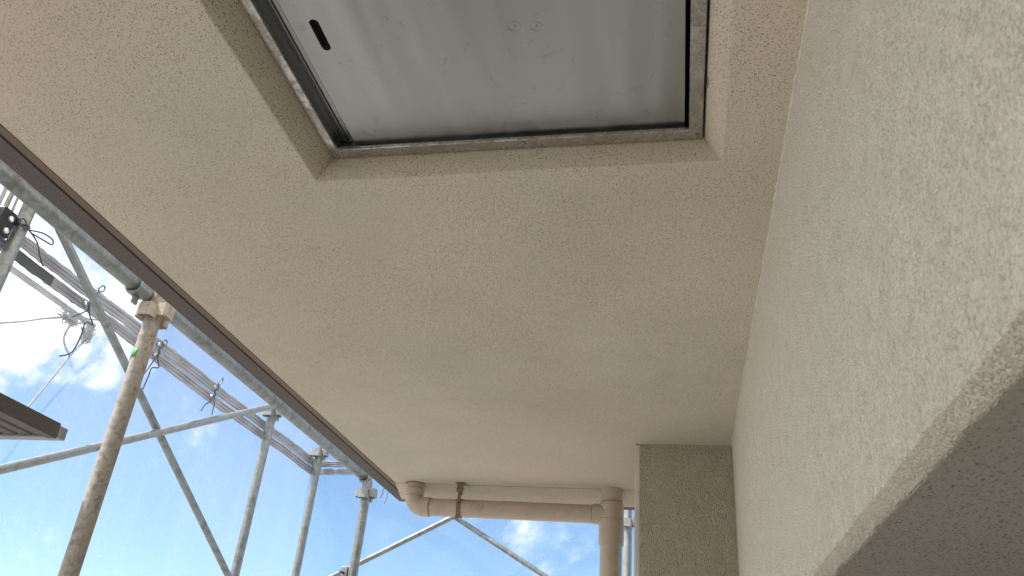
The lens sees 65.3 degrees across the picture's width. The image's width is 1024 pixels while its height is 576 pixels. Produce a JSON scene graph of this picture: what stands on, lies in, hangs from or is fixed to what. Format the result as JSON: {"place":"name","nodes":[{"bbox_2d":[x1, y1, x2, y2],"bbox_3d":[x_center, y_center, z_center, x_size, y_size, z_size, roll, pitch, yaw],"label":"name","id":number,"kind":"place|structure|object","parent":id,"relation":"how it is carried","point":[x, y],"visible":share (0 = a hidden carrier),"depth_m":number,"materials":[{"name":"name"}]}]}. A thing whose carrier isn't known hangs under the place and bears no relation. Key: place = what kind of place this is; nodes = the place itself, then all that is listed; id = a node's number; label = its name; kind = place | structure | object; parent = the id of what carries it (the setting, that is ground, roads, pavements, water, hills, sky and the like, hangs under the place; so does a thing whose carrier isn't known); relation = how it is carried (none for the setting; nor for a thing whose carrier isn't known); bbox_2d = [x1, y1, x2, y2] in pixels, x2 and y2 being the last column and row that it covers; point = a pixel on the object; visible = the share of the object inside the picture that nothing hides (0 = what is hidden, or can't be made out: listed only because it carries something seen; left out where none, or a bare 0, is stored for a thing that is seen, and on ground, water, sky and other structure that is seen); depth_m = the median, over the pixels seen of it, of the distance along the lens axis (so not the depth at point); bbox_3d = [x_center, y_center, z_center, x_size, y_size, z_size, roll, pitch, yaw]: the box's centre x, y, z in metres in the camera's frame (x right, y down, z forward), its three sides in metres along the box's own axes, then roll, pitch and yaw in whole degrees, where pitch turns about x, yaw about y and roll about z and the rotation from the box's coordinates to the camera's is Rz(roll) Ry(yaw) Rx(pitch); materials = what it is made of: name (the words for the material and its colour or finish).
{"place":"outdoors","nodes":[
{"label":"outdoors","id":0,"kind":"place"},
{"bbox_2d":[0,393,67,440],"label":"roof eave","id":1,"kind":"object","parent":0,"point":[19,421],"visible":1,"depth_m":2.28,"materials":[{"name":"metal"}]},
{"bbox_2d":[0,184,633,575],"label":"sky","id":2,"kind":"structure","parent":0,"point":[146,525],"materials":[{"name":"blue"}]},
{"bbox_2d":[454,518,548,575],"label":"scaffold brace","id":3,"kind":"object","parent":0,"point":[507,551],"visible":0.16,"depth_m":4.67,"materials":[{"name":"metal"}]},
{"label":"ground","id":4,"kind":"structure","parent":0,"visible":0},
{"bbox_2d":[0,203,34,292],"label":"scaffold pole","id":5,"kind":"object","parent":4,"relation":"on","point":[12,245],"depth_m":2.79,"materials":[{"name":"metal"}]},
{"bbox_2d":[0,206,20,238],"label":"black clamp","id":6,"kind":"object","parent":5,"relation":"attached to","point":[9,218],"visible":1,"depth_m":2.74,"materials":[{"name":"black metal"}]},
{"bbox_2d":[18,218,53,266],"bbox_3d":[-1.729,-0.171,2.888,0.076,0.071,0.253,1,-29,8],"label":"pole wire","id":7,"kind":"object","parent":5,"relation":"attached to","point":[29,230],"visible":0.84,"depth_m":2.87,"materials":[{"name":"black metal"}]},
{"bbox_2d":[0,239,312,474],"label":"safety mesh","id":8,"kind":"object","parent":5,"relation":"attached to","point":[30,265],"visible":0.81,"depth_m":3.64,"materials":[{"name":"grey fabric"}]},
{"bbox_2d":[10,265,95,328],"bbox_3d":[-1.984,-0.473,2.217,0.024,0.029,2.620,-1,-29,11],"label":"rod","id":9,"kind":"object","parent":8,"relation":"attached to","point":[26,279],"visible":0.84,"depth_m":3.07,"materials":[{"name":"metal"}]},
{"bbox_2d":[0,305,97,326],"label":"cord","id":10,"kind":"object","parent":9,"relation":"hanging from","point":[66,317],"visible":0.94,"depth_m":3.17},
{"bbox_2d":[28,322,100,406],"bbox_3d":[-1.797,0.395,3.046,0.031,0.752,0.356,-1,-29,11],"label":"cord","id":11,"kind":"object","parent":9,"relation":"hanging from","point":[88,332],"visible":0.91,"depth_m":3.22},
{"bbox_2d":[58,291,175,575],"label":"scaffold pole","id":12,"kind":"object","parent":4,"relation":"on","point":[153,310],"visible":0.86,"depth_m":2.36,"materials":[{"name":"metal"}]},
{"bbox_2d":[0,159,371,487],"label":"scaffold rail","id":13,"kind":"object","parent":12,"relation":"attached to","point":[20,188],"visible":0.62,"depth_m":2.51,"materials":[{"name":"metal"}]},
{"bbox_2d":[230,409,281,575],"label":"scaffold pole","id":14,"kind":"object","parent":4,"relation":"on","point":[272,415],"visible":0.45,"depth_m":4.36,"materials":[{"name":"metal"}]},
{"bbox_2d":[0,404,273,474],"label":"scaffold brace","id":15,"kind":"object","parent":14,"relation":"attached to","point":[44,459],"visible":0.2,"depth_m":3.27,"materials":[{"name":"metal"}]},
{"bbox_2d":[55,229,231,575],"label":"scaffold brace","id":16,"kind":"object","parent":14,"relation":"attached to","point":[80,272],"visible":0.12,"depth_m":3.41,"materials":[{"name":"metal"}]},
{"bbox_2d":[21,236,314,466],"bbox_3d":[-1.642,-0.962,3.697,0.064,2.232,4.800,-1,-29,11],"label":"safety mesh","id":17,"kind":"object","parent":14,"relation":"attached to","point":[71,279],"visible":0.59,"depth_m":3.65,"materials":[{"name":"grey fabric"}]},
{"bbox_2d":[0,188,18,211],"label":"edge strip","id":18,"kind":"object","parent":17,"relation":"attached to","point":[10,196],"visible":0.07,"depth_m":2.83,"materials":[{"name":"metal"}]},
{"bbox_2d":[59,285,105,356],"bbox_3d":[-1.702,0.128,3.170,0.023,0.359,0.120,-1,-29,11],"label":"wire tie","id":19,"kind":"object","parent":17,"relation":"attached to","point":[87,303],"visible":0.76,"depth_m":3.19,"materials":[{"name":"black metal"}]},
{"bbox_2d":[142,339,167,389],"bbox_3d":[-1.613,0.340,3.596,0.023,0.266,0.088,-1,-29,11],"label":"wire tie","id":20,"kind":"object","parent":17,"relation":"attached to","point":[156,355],"visible":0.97,"depth_m":3.62,"materials":[{"name":"black metal"}]},
{"bbox_2d":[200,378,222,414],"bbox_3d":[-1.519,0.538,4.046,0.023,0.219,0.114,-1,-29,11],"label":"wire tie","id":21,"kind":"object","parent":17,"relation":"attached to","point":[212,396],"visible":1,"depth_m":4.06,"materials":[{"name":"black metal"}]},
{"bbox_2d":[291,445,328,575],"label":"scaffold pole","id":22,"kind":"object","parent":4,"relation":"on","point":[319,454],"visible":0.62,"depth_m":4.99,"materials":[{"name":"metal"}]},
{"bbox_2d":[321,461,344,466],"bbox_3d":[0.014,0.177,5.505,2.500,2.228,0.061,-1,-29,11],"label":"safety mesh","id":23,"kind":"object","parent":22,"relation":"attached to","point":[331,464],"visible":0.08,"depth_m":5.20,"materials":[{"name":"grey fabric"}]},
{"bbox_2d":[320,469,353,474],"bbox_3d":[-0.150,2.015,4.503,2.500,1.973,0.062,-1,-29,11],"label":"safety mesh","id":24,"kind":"object","parent":22,"relation":"attached to","point":[335,471],"visible":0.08,"depth_m":5.17,"materials":[{"name":"grey fabric"}]},
{"bbox_2d":[349,480,377,568],"bbox_3d":[-1.118,4.806,2.270,0.104,8.600,0.104,22,-33,-28],"label":"scaffold pole","id":25,"kind":"object","parent":4,"relation":"on","point":[367,494],"visible":1,"depth_m":4.22,"materials":[{"name":"metal"}]},
{"bbox_2d":[340,566,358,575],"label":"pipe clamp","id":26,"kind":"object","parent":25,"relation":"attached to","point":[346,571],"visible":1,"depth_m":4.09,"materials":[{"name":"metal"}]},
{"bbox_2d":[329,517,455,575],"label":"scaffold brace","id":27,"kind":"object","parent":25,"relation":"attached to","point":[406,540],"depth_m":4.76,"materials":[{"name":"metal"}]},
{"bbox_2d":[0,0,1023,575],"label":"apartment building","id":28,"kind":"structure","parent":4,"relation":"on","point":[770,322],"depth_m":1.50,"materials":[{"name":"paint"}]},
{"bbox_2d":[240,0,708,157],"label":"escape hatch","id":29,"kind":"object","parent":28,"relation":"attached to","point":[364,78],"visible":1,"depth_m":1.34,"materials":[{"name":"silver metal"}]},
{"bbox_2d":[405,481,623,575],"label":"drainpipe","id":30,"kind":"object","parent":28,"relation":"attached to","point":[606,514],"visible":0.98,"depth_m":3.32,"materials":[{"name":"beige paint"}]},
{"bbox_2d":[623,510,633,575],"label":"scaffold pole","id":31,"kind":"object","parent":4,"relation":"on","point":[627,546],"visible":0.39,"depth_m":4.54,"materials":[{"name":"metal"}]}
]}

